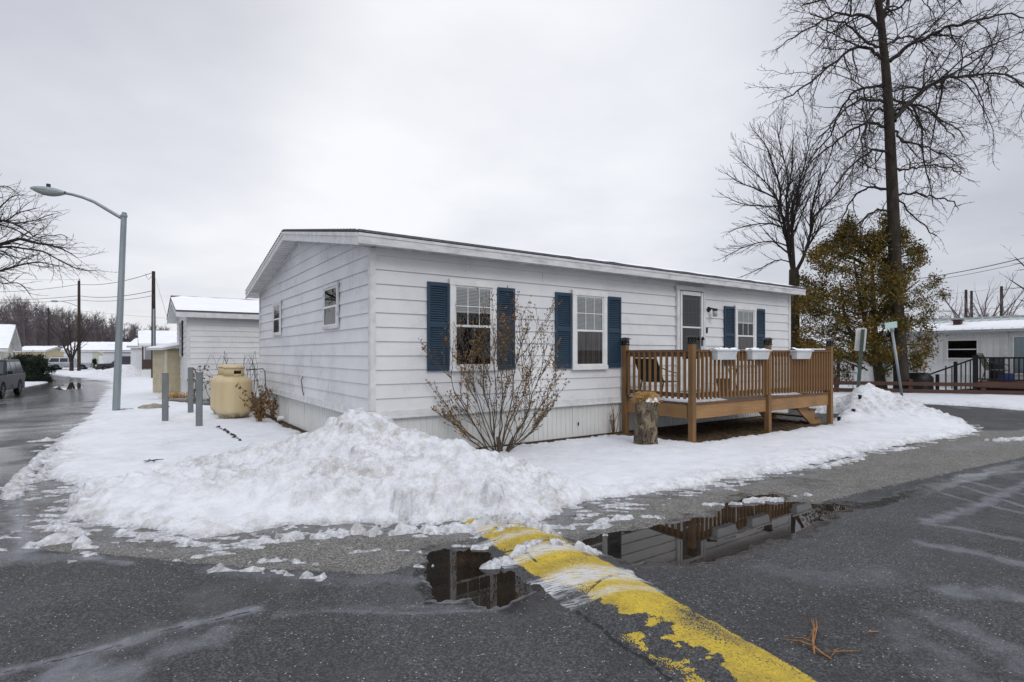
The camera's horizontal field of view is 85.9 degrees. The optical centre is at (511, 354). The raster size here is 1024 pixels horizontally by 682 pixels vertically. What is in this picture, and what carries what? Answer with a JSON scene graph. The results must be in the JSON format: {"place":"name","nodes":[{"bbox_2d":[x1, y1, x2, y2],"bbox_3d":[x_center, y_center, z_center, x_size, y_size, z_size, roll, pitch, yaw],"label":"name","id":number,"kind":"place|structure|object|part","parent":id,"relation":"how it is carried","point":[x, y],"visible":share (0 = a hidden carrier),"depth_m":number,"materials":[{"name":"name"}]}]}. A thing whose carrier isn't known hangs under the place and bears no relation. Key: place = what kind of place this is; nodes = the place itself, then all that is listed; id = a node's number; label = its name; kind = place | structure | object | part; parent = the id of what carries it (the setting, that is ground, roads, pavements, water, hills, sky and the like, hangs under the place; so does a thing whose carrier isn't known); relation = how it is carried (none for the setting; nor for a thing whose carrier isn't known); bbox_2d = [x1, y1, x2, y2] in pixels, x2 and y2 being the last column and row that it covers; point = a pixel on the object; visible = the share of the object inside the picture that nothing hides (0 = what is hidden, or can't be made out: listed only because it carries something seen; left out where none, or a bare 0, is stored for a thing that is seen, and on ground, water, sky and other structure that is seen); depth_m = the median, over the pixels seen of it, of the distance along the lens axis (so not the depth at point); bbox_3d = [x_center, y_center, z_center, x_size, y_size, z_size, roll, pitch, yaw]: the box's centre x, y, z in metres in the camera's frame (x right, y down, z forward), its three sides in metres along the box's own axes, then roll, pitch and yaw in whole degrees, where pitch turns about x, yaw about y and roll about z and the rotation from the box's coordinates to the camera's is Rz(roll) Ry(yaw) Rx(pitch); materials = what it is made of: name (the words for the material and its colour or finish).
{"place":"outdoors","nodes":[
{"label":"outdoors","id":0,"kind":"place"},
{"bbox_2d":[25,381,47,386],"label":"lawn snow","id":1,"kind":"structure","parent":0,"point":[29,383],"depth_m":38.45,"materials":[{"name":"white snow"}]},
{"bbox_2d":[6,350,57,381],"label":"hedge","id":2,"kind":"object","parent":1,"relation":"on","point":[34,368],"visible":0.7,"depth_m":40.36,"materials":[{"name":"green plant"}]},
{"bbox_2d":[13,346,63,357],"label":"mobile home","id":3,"kind":"object","parent":1,"relation":"on","point":[52,351],"visible":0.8,"depth_m":89.31,"materials":[{"name":"yellow"}]},
{"bbox_2d":[0,294,172,355],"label":"wood","id":4,"kind":"object","parent":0,"point":[36,333],"visible":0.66,"depth_m":107.89,"materials":[{"name":"brown plant"}]},
{"bbox_2d":[0,362,1023,681],"bbox_3d":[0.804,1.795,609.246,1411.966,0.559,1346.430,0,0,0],"label":"road","id":5,"kind":"structure","parent":0,"point":[908,566],"depth_m":3.51,"materials":[{"name":"grey asphalt"}]},
{"bbox_2d":[0,324,21,358],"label":"mobile home","id":6,"kind":"object","parent":5,"relation":"on","point":[10,341],"visible":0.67,"depth_m":41.53,"materials":[{"name":"beige"}]},
{"bbox_2d":[0,358,24,397],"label":"parked car","id":7,"kind":"object","parent":5,"relation":"on","point":[12,374],"visible":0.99,"depth_m":27.12,"materials":[{"name":"grey paint"}]},
{"bbox_3d":[-24.939,0.660,27.502,0.110,0.550,0.875,0,0,-30],"label":"side window","id":8,"kind":"part","parent":7,"relation":"part of","materials":[{"name":"grey glass"}]},
{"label":"side window","id":9,"kind":"part","parent":7,"relation":"part of","materials":[{"name":"grey glass"}]},
{"bbox_2d":[47,308,49,345],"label":"utility pole","id":10,"kind":"object","parent":5,"relation":"on","point":[48,335],"visible":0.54,"depth_m":95.89,"materials":[{"name":"brown wood"}]},
{"bbox_2d":[0,175,116,311],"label":"bare street tree","id":11,"kind":"object","parent":5,"relation":"on","point":[12,241],"visible":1,"depth_m":30.38,"materials":[{"name":"brown plant"}]},
{"bbox_2d":[51,278,80,370],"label":"utility pole","id":12,"kind":"object","parent":5,"relation":"on","point":[78,305],"visible":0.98,"depth_m":65.90,"materials":[{"name":"brown wood"}]},
{"bbox_2d":[0,300,71,302],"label":"power line","id":13,"kind":"object","parent":12,"relation":"attached to","point":[25,302],"visible":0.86,"depth_m":72.73,"materials":[{"name":"black metal"}]},
{"bbox_2d":[6,284,77,291],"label":"power line","id":14,"kind":"object","parent":12,"relation":"attached to","point":[39,289],"visible":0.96,"depth_m":70.38,"materials":[{"name":"black metal"}]},
{"bbox_2d":[16,296,73,299],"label":"power line","id":15,"kind":"object","parent":12,"relation":"attached to","point":[42,298],"visible":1,"depth_m":69.90,"materials":[{"name":"black metal"}]},
{"bbox_2d":[79,273,150,284],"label":"power line","id":16,"kind":"object","parent":12,"relation":"attached to","point":[115,282],"visible":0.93,"depth_m":54.48,"materials":[{"name":"black metal"}]},
{"bbox_2d":[83,291,149,297],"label":"power line","id":17,"kind":"object","parent":12,"relation":"attached to","point":[116,296],"visible":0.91,"depth_m":52.97,"materials":[{"name":"black metal"}]},
{"bbox_2d":[54,382,84,389],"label":"street puddle","id":18,"kind":"object","parent":5,"relation":"on","point":[70,385],"visible":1,"depth_m":35.22,"materials":[{"name":"liquid"}]},
{"bbox_2d":[48,357,92,369],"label":"parked car","id":19,"kind":"object","parent":5,"relation":"on","point":[59,363],"visible":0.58,"depth_m":71.36,"materials":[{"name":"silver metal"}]},
{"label":"side window","id":20,"kind":"part","parent":19,"relation":"part of","materials":[{"name":"black glass"}]},
{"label":"side window","id":21,"kind":"part","parent":19,"relation":"part of","materials":[{"name":"black glass"}]},
{"bbox_2d":[50,371,95,373],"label":"snow bank","id":22,"kind":"structure","parent":5,"relation":"on","point":[74,372],"depth_m":59.21,"materials":[{"name":"white snow"}]},
{"bbox_2d":[71,375,103,376],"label":"snow bank","id":23,"kind":"structure","parent":5,"relation":"on","point":[87,376],"depth_m":49.80,"materials":[{"name":"white snow"}]},
{"bbox_2d":[60,342,129,367],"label":"mobile home","id":24,"kind":"object","parent":5,"relation":"on","point":[89,351],"visible":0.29,"depth_m":78.61,"materials":[{"name":"white paint"}]},
{"bbox_2d":[95,356,130,369],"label":"parked car","id":25,"kind":"object","parent":5,"relation":"on","point":[126,360],"visible":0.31,"depth_m":63.85,"materials":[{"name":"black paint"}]},
{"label":"side window","id":26,"kind":"part","parent":25,"relation":"part of","materials":[{"name":"black glass"}]},
{"bbox_2d":[86,364,140,375],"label":"snow bank","id":27,"kind":"structure","parent":5,"relation":"on","point":[129,370],"depth_m":50.57,"materials":[{"name":"white snow"}]},
{"bbox_2d":[99,345,130,362],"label":"mobile home","id":28,"kind":"object","parent":5,"relation":"on","point":[108,351],"visible":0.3,"depth_m":66.25,"materials":[{"name":"white paint"}]},
{"bbox_2d":[127,338,141,368],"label":"mobile home","id":29,"kind":"object","parent":5,"relation":"on","point":[136,355],"visible":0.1,"depth_m":56.11,"materials":[{"name":"white paint"}]},
{"bbox_2d":[145,271,155,377],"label":"utility pole","id":30,"kind":"object","parent":5,"relation":"on","point":[153,322],"visible":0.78,"depth_m":45.87,"materials":[{"name":"brown wood"}]},
{"bbox_2d":[138,330,176,376],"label":"mobile home","id":31,"kind":"object","parent":5,"relation":"on","point":[162,338],"visible":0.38,"depth_m":50.44,"materials":[{"name":"white paint"}]},
{"bbox_2d":[187,365,217,400],"bbox_3d":[-9.995,0.967,17.971,1.300,1.241,0.534,0,0,0],"label":"bramble","id":32,"kind":"object","parent":5,"relation":"on","point":[203,382],"visible":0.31,"depth_m":17.88,"materials":[{"name":"brown plant"}]},
{"bbox_2d":[205,351,259,397],"bbox_3d":[-8.369,0.697,17.228,2.865,1.613,0.478,0,0,0],"label":"bramble","id":33,"kind":"object","parent":5,"relation":"on","point":[254,371],"visible":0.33,"depth_m":17.28,"materials":[{"name":"brown plant"}]},
{"bbox_2d":[235,383,272,421],"bbox_3d":[-5.447,1.065,11.831,0.722,0.956,0.596,0,0,0],"label":"withered plant","id":34,"kind":"object","parent":5,"relation":"on","point":[259,413],"visible":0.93,"depth_m":11.76,"materials":[{"name":"brown plant"}]},
{"bbox_2d":[421,543,532,608],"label":"puddle water","id":35,"kind":"structure","parent":5,"relation":"on","point":[454,573],"depth_m":3.75,"materials":[{"name":"black liquid"}]},
{"bbox_2d":[458,518,824,681],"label":"speed bump","id":36,"kind":"object","parent":5,"relation":"on","point":[655,631],"visible":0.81,"depth_m":3.09,"materials":[{"name":"yellow paint"}]},
{"bbox_2d":[581,494,850,563],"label":"puddle water","id":37,"kind":"structure","parent":5,"relation":"on","point":[730,530],"depth_m":4.68,"materials":[{"name":"grey liquid"}]},
{"bbox_2d":[784,619,859,659],"bbox_3d":[1.637,1.493,2.912,0.345,0.038,0.323,0,0,-29],"label":"fallen twig","id":38,"kind":"object","parent":5,"relation":"on","point":[813,635],"visible":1,"depth_m":2.86,"materials":[{"name":"brown wood"}]},
{"bbox_2d":[815,339,882,380],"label":"garden shed","id":39,"kind":"structure","parent":5,"relation":"on","point":[868,375],"depth_m":25.07,"materials":[{"name":"white paint"}]},
{"bbox_2d":[885,321,902,395],"bbox_3d":[10.555,0.355,15.204,0.648,2.540,0.132,0,0,-5],"label":"street name sign","id":40,"kind":"object","parent":5,"relation":"on","point":[891,326],"visible":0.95,"depth_m":15.17,"materials":[{"name":"metal"}]},
{"bbox_2d":[909,365,933,388],"bbox_3d":[15.943,0.970,21.803,0.940,1.060,1.314,0,0,-35],"label":"covered grill","id":41,"kind":"object","parent":5,"relation":"on","point":[922,377],"visible":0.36,"depth_m":21.38,"materials":[{"name":"black fabric"}]},
{"bbox_2d":[833,378,1023,394],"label":"rail fence","id":42,"kind":"object","parent":5,"relation":"on","point":[982,384],"visible":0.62,"depth_m":19.56,"materials":[{"name":"red wood"}]},
{"bbox_2d":[908,313,999,350],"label":"wood","id":43,"kind":"object","parent":5,"relation":"on","point":[949,317],"visible":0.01,"depth_m":94.76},
{"bbox_2d":[964,290,967,364],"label":"utility pole","id":44,"kind":"object","parent":5,"relation":"on","point":[966,299],"visible":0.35,"depth_m":74.87,"materials":[{"name":"brown wood"}]},
{"bbox_2d":[970,291,972,316],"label":"utility pole","id":45,"kind":"object","parent":5,"relation":"on","point":[971,295],"visible":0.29,"depth_m":79.87,"materials":[{"name":"brown wood"}]},
{"bbox_2d":[930,355,1023,390],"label":"deck","id":46,"kind":"structure","parent":5,"relation":"on","point":[954,372],"depth_m":20.21,"materials":[{"name":"red wood"}]},
{"bbox_2d":[976,353,1008,381],"bbox_3d":[17.809,0.480,20.387,0.816,1.046,0.598,0,0,21],"label":"patio chair","id":47,"kind":"object","parent":46,"relation":"on","point":[982,360],"visible":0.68,"depth_m":20.36,"materials":[{"name":"grey plastic"}]},
{"bbox_2d":[997,373,1014,381],"bbox_3d":[18.204,0.847,20.261,0.397,0.300,0.300,0,0,0],"label":"storage tub","id":48,"kind":"object","parent":46,"relation":"on","point":[1006,375],"visible":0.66,"depth_m":20.11,"materials":[{"name":"blue plastic"}]},
{"bbox_2d":[1000,286,1002,315],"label":"utility pole","id":49,"kind":"object","parent":5,"relation":"on","point":[1001,292],"visible":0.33,"depth_m":61.90,"materials":[{"name":"brown wood"}]},
{"bbox_2d":[0,367,1023,580],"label":"snow","id":50,"kind":"structure","parent":0,"point":[208,479],"depth_m":5.82,"materials":[{"name":"white snow"}]},
{"bbox_2d":[42,310,96,370],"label":"bare tree","id":51,"kind":"object","parent":50,"relation":"on","point":[70,355],"visible":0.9,"depth_m":65.80,"materials":[{"name":"brown plant"}]},
{"bbox_2d":[30,184,127,410],"bbox_3d":[-11.256,-1.429,14.291,2.510,6.004,0.346,0,0,0],"label":"street lamp","id":52,"kind":"object","parent":50,"relation":"on","point":[48,190],"visible":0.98,"depth_m":14.23,"materials":[{"name":"metal"}]},
{"bbox_2d":[91,357,97,368],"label":"cone shrub","id":53,"kind":"object","parent":50,"relation":"on","point":[94,361],"visible":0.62,"depth_m":77.08,"materials":[{"name":"green plant"}]},
{"bbox_2d":[138,403,169,408],"bbox_3d":[-9.646,1.458,14.799,0.775,0.278,0.426,0,0,-11],"label":"rock","id":54,"kind":"object","parent":50,"relation":"on","point":[153,405],"visible":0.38,"depth_m":14.66,"materials":[{"name":"beige stone"}]},
{"bbox_2d":[146,342,179,392],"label":"garden shed","id":55,"kind":"structure","parent":50,"relation":"on","point":[166,358],"depth_m":21.13,"materials":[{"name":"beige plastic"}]},
{"bbox_2d":[162,373,168,420],"bbox_3d":[-7.488,0.985,11.876,0.115,1.170,0.062,0,0,-20],"label":"steel post","id":56,"kind":"object","parent":50,"relation":"on","point":[165,396],"visible":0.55,"depth_m":11.85,"materials":[{"name":"grey metal"}]},
{"bbox_2d":[159,391,187,398],"bbox_3d":[-11.254,1.362,18.393,1.084,0.227,0.574,0,0,0],"label":"grass tuft","id":57,"kind":"object","parent":50,"relation":"on","point":[178,395],"visible":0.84,"depth_m":18.32,"materials":[{"name":"plant"}]},
{"bbox_2d":[188,367,193,412],"bbox_3d":[-7.888,0.945,13.502,0.115,1.250,0.062,0,0,-20],"label":"steel post","id":58,"kind":"object","parent":50,"relation":"on","point":[190,389],"visible":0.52,"depth_m":13.47,"materials":[{"name":"grey metal"}]},
{"bbox_2d":[196,372,202,425],"bbox_3d":[-6.308,0.965,11.091,0.115,1.210,0.062,0,0,-20],"label":"steel post","id":59,"kind":"object","parent":50,"relation":"on","point":[199,398],"visible":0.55,"depth_m":11.06,"materials":[{"name":"grey metal"}]},
{"bbox_2d":[167,295,259,398],"bbox_3d":[-6.636,-0.346,24.631,14.720,3.732,5.740,0,0,-35],"label":"mobile home","id":60,"kind":"object","parent":50,"relation":"on","point":[211,327],"visible":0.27,"depth_m":19.27,"materials":[{"name":"white metal"}]},
{"bbox_2d":[179,321,180,355],"bbox_3d":[-12.388,-0.580,20.571,0.040,1.300,0.850,0,0,-35],"label":"window","id":61,"kind":"structure","parent":60,"relation":"in","point":[180,321],"depth_m":20.68,"materials":[{"name":"white plastic"}]},
{"bbox_2d":[210,364,234,413],"bbox_3d":[-6.901,0.877,13.376,0.770,1.285,0.770,0,0,-29],"label":"propane tank","id":62,"kind":"object","parent":50,"relation":"on","point":[212,387],"visible":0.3,"depth_m":13.08,"materials":[{"name":"beige metal"}]},
{"bbox_2d":[216,425,241,440],"bbox_3d":[-5.170,1.418,10.030,0.128,0.033,2.255,0,0,-37],"label":"debris trail","id":63,"kind":"object","parent":50,"relation":"on","point":[225,430],"visible":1,"depth_m":9.95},
{"bbox_2d":[215,365,252,418],"bbox_3d":[-6.354,0.877,12.571,0.770,1.285,0.770,0,0,-29],"label":"propane tank","id":64,"kind":"object","parent":50,"relation":"on","point":[229,403],"visible":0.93,"depth_m":12.28,"materials":[{"name":"beige metal"}]},
{"bbox_2d":[246,368,265,401],"bbox_3d":[-6.081,0.869,12.930,0.546,1.079,0.284,0,0,0],"label":"gas pipe","id":65,"kind":"object","parent":50,"relation":"on","point":[265,377],"visible":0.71,"depth_m":12.99,"materials":[{"name":"grey metal"}]},
{"bbox_2d":[264,388,278,418],"bbox_3d":[-5.419,1.138,12.647,0.365,0.808,0.405,0,0,11],"label":"withered plant","id":66,"kind":"object","parent":50,"relation":"on","point":[273,409],"visible":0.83,"depth_m":12.56,"materials":[{"name":"brown plant"}]},
{"bbox_2d":[418,285,569,452],"bbox_3d":[-0.263,0.273,8.055,2.306,2.610,1.719,0,0,0],"label":"bare shrub","id":67,"kind":"object","parent":50,"relation":"on","point":[500,445],"visible":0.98,"depth_m":8.02,"materials":[{"name":"brown plant"}]},
{"bbox_2d":[245,228,805,448],"bbox_3d":[0.194,-0.503,14.076,11.448,4.085,8.675,0,0,-35],"label":"mobile home","id":68,"kind":"object","parent":50,"relation":"on","point":[349,317],"visible":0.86,"depth_m":9.51,"materials":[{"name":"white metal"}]},
{"bbox_2d":[272,301,280,335],"bbox_3d":[-5.359,-0.805,12.522,0.046,0.770,0.790,0,0,-35],"label":"window","id":69,"kind":"structure","parent":68,"relation":"in","point":[276,305],"depth_m":12.50,"materials":[{"name":"white plastic"}]},
{"bbox_2d":[322,281,338,329],"bbox_3d":[-3.027,-0.795,9.149,0.046,0.750,0.830,0,0,-35],"label":"window","id":70,"kind":"structure","parent":68,"relation":"in","point":[330,291],"depth_m":9.13,"materials":[{"name":"white plastic"}]},
{"bbox_2d":[449,278,497,370],"bbox_3d":[-0.597,-0.445,8.584,0.860,1.410,0.058,0,0,-35],"label":"window","id":71,"kind":"structure","parent":68,"relation":"in","point":[463,292],"depth_m":8.57,"materials":[{"name":"white plastic"}]},
{"bbox_2d":[571,289,607,369],"bbox_3d":[1.418,-0.435,9.979,0.860,1.430,0.058,0,0,-35],"label":"window","id":72,"kind":"structure","parent":68,"relation":"in","point":[589,308],"depth_m":9.98,"materials":[{"name":"white plastic"}]},
{"bbox_2d":[675,285,706,391],"bbox_3d":[3.813,-0.325,11.597,1.000,2.210,0.125,0,0,-35],"label":"door","id":73,"kind":"structure","parent":68,"relation":"in","point":[687,302],"depth_m":11.59,"materials":[{"name":"white paint"}]},
{"bbox_2d":[734,305,756,365],"bbox_3d":[5.418,-0.430,12.746,0.850,1.380,0.058,0,0,-35],"label":"window","id":74,"kind":"structure","parent":68,"relation":"in","point":[745,316],"depth_m":12.75,"materials":[{"name":"white plastic"}]},
{"bbox_2d":[629,391,661,444],"bbox_3d":[2.157,1.067,8.838,0.495,0.945,0.488,0,0,-23],"label":"tree stump","id":75,"kind":"object","parent":50,"relation":"on","point":[647,403],"visible":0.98,"depth_m":8.70,"materials":[{"name":"wood"}]},
{"bbox_2d":[621,335,834,442],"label":"deck","id":76,"kind":"structure","parent":50,"relation":"on","point":[778,371],"depth_m":10.18,"materials":[{"name":"brown wood"}]},
{"bbox_2d":[635,357,676,390],"bbox_3d":[2.706,0.430,10.316,0.751,0.774,0.550,0,0,-40],"label":"patio chair","id":77,"kind":"object","parent":76,"relation":"on","point":[652,370],"visible":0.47,"depth_m":10.13,"materials":[{"name":"fabric"}]},
{"bbox_2d":[657,396,725,402],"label":"deck snow","id":78,"kind":"structure","parent":76,"relation":"on","point":[675,399],"depth_m":9.69,"materials":[{"name":"white snow"}]},
{"bbox_2d":[716,378,728,391],"bbox_3d":[4.478,0.666,11.651,0.310,0.300,0.310,0,0,-35],"label":"flower pot","id":79,"kind":"object","parent":76,"relation":"on","point":[724,384],"visible":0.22,"depth_m":11.55,"materials":[{"name":"ceramic"}]},
{"bbox_2d":[706,347,739,359],"bbox_3d":[3.655,-0.018,9.537,0.637,0.225,0.247,0,0,-35],"label":"planter box","id":80,"kind":"object","parent":76,"relation":"on","point":[721,353],"visible":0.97,"depth_m":9.41,"materials":[{"name":"white plastic"}]},
{"bbox_2d":[745,347,771,359],"bbox_3d":[4.502,-0.020,10.123,0.637,0.230,0.247,0,0,-35],"label":"planter box","id":81,"kind":"object","parent":76,"relation":"on","point":[753,353],"visible":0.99,"depth_m":9.99,"materials":[{"name":"white plastic"}]},
{"bbox_2d":[761,392,799,394],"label":"deck snow","id":82,"kind":"structure","parent":76,"relation":"on","point":[793,393],"depth_m":11.14,"materials":[{"name":"white snow"}]},
{"bbox_2d":[789,347,813,358],"bbox_3d":[5.751,-0.021,10.988,0.637,0.232,0.247,0,0,-35],"label":"planter box","id":83,"kind":"object","parent":76,"relation":"on","point":[799,353],"visible":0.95,"depth_m":10.86,"materials":[{"name":"white plastic"}]},
{"bbox_2d":[794,347,826,392],"bbox_3d":[9.166,0.645,17.300,1.964,1.750,0.100,0,0,-19],"label":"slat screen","id":84,"kind":"object","parent":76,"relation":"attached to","point":[825,349],"visible":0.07,"depth_m":17.44,"materials":[{"name":"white wood"}]},
{"bbox_2d":[854,328,866,387],"bbox_3d":[9.887,0.434,15.595,0.309,2.377,0.182,0,0,31],"label":"traffic sign","id":85,"kind":"object","parent":50,"relation":"on","point":[860,339],"visible":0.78,"depth_m":15.59,"materials":[{"name":"grey metal"}]},
{"bbox_2d":[0,0,1023,338],"label":"sky","id":86,"kind":"structure","parent":0,"point":[595,129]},
{"bbox_2d":[253,411,826,449],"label":"bare soil","id":87,"kind":"structure","parent":0,"point":[667,435],"depth_m":10.87,"materials":[{"name":"brown soil"}]},
{"bbox_2d":[609,403,623,433],"bbox_3d":[1.867,1.228,10.248,0.360,0.628,0.274,0,0,-44],"label":"twiggy shrub","id":88,"kind":"object","parent":87,"relation":"on","point":[612,424],"visible":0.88,"depth_m":10.25,"materials":[{"name":"brown plant"}]},
{"bbox_2d":[660,418,826,441],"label":"leaf litter","id":89,"kind":"object","parent":87,"relation":"on","point":[726,427],"visible":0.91,"depth_m":11.05,"materials":[{"name":"brown plant"}]},
{"bbox_2d":[796,365,1023,410],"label":"verge snow","id":90,"kind":"structure","parent":0,"point":[1010,402],"depth_m":17.26,"materials":[{"name":"white snow"}]},
{"bbox_2d":[712,95,871,347],"bbox_3d":[11.043,-4.530,21.498,7.414,12.322,4.295,0,0,0],"label":"bare maple tree","id":91,"kind":"object","parent":90,"relation":"on","point":[788,222],"visible":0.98,"depth_m":21.41,"materials":[{"name":"brown plant"}]},
{"bbox_2d":[790,208,953,387],"bbox_3d":[13.360,-2.066,20.822,7.438,7.364,4.296,0,0,0],"label":"cedar tree","id":92,"kind":"object","parent":90,"relation":"on","point":[875,244],"visible":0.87,"depth_m":20.30,"materials":[{"name":"green plant"}]},
{"bbox_2d":[744,0,1023,392],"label":"bare oak tree","id":93,"kind":"object","parent":90,"relation":"on","point":[891,113],"visible":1,"depth_m":20.17,"materials":[{"name":"brown plant"}]},
{"bbox_2d":[847,315,1023,388],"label":"mobile home","id":94,"kind":"object","parent":90,"relation":"on","point":[996,336],"visible":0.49,"depth_m":22.23,"materials":[{"name":"white paint"}]},
{"bbox_2d":[946,339,978,358],"bbox_3d":[18.257,-0.200,22.307,0.040,0.800,1.040,0,0,-35],"label":"window","id":95,"kind":"structure","parent":94,"relation":"in","point":[961,348],"depth_m":22.30,"materials":[{"name":"black glass"}]},
{"bbox_2d":[1012,336,1023,374],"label":"door","id":96,"kind":"structure","parent":94,"relation":"in","point":[1013,337],"depth_m":20.99,"materials":[{"name":"white plastic"}]},
{"bbox_2d":[917,296,993,346],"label":"bare tree","id":97,"kind":"object","parent":90,"relation":"on","point":[958,314],"visible":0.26,"depth_m":51.43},
{"bbox_2d":[929,267,1023,338],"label":"bare tree","id":98,"kind":"object","parent":90,"relation":"on","point":[969,313],"visible":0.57,"depth_m":45.32,"materials":[{"name":"brown plant"}]},
{"bbox_2d":[964,283,1023,316],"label":"bare tree","id":99,"kind":"object","parent":90,"relation":"on","point":[1012,313],"visible":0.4,"depth_m":50.18,"materials":[{"name":"brown plant"}]},
{"bbox_2d":[995,213,1023,308],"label":"bare edge tree","id":100,"kind":"object","parent":90,"relation":"on","point":[1015,270],"visible":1,"depth_m":24.05,"materials":[{"name":"brown plant"}]},
{"bbox_2d":[913,262,1023,282],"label":"power line","id":101,"kind":"object","parent":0,"point":[972,273],"visible":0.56,"depth_m":30.95,"materials":[{"name":"black metal"}]},
{"bbox_2d":[917,258,1022,278],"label":"power line","id":102,"kind":"object","parent":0,"point":[973,269],"visible":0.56,"depth_m":31.06,"materials":[{"name":"black metal"}]},
{"bbox_2d":[990,359,1002,380],"bbox_3d":[18.429,0.562,20.903,0.528,0.870,0.335,0,0,0],"label":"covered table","id":103,"kind":"object","parent":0,"point":[996,368],"visible":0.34,"depth_m":20.78,"materials":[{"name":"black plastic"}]}
]}

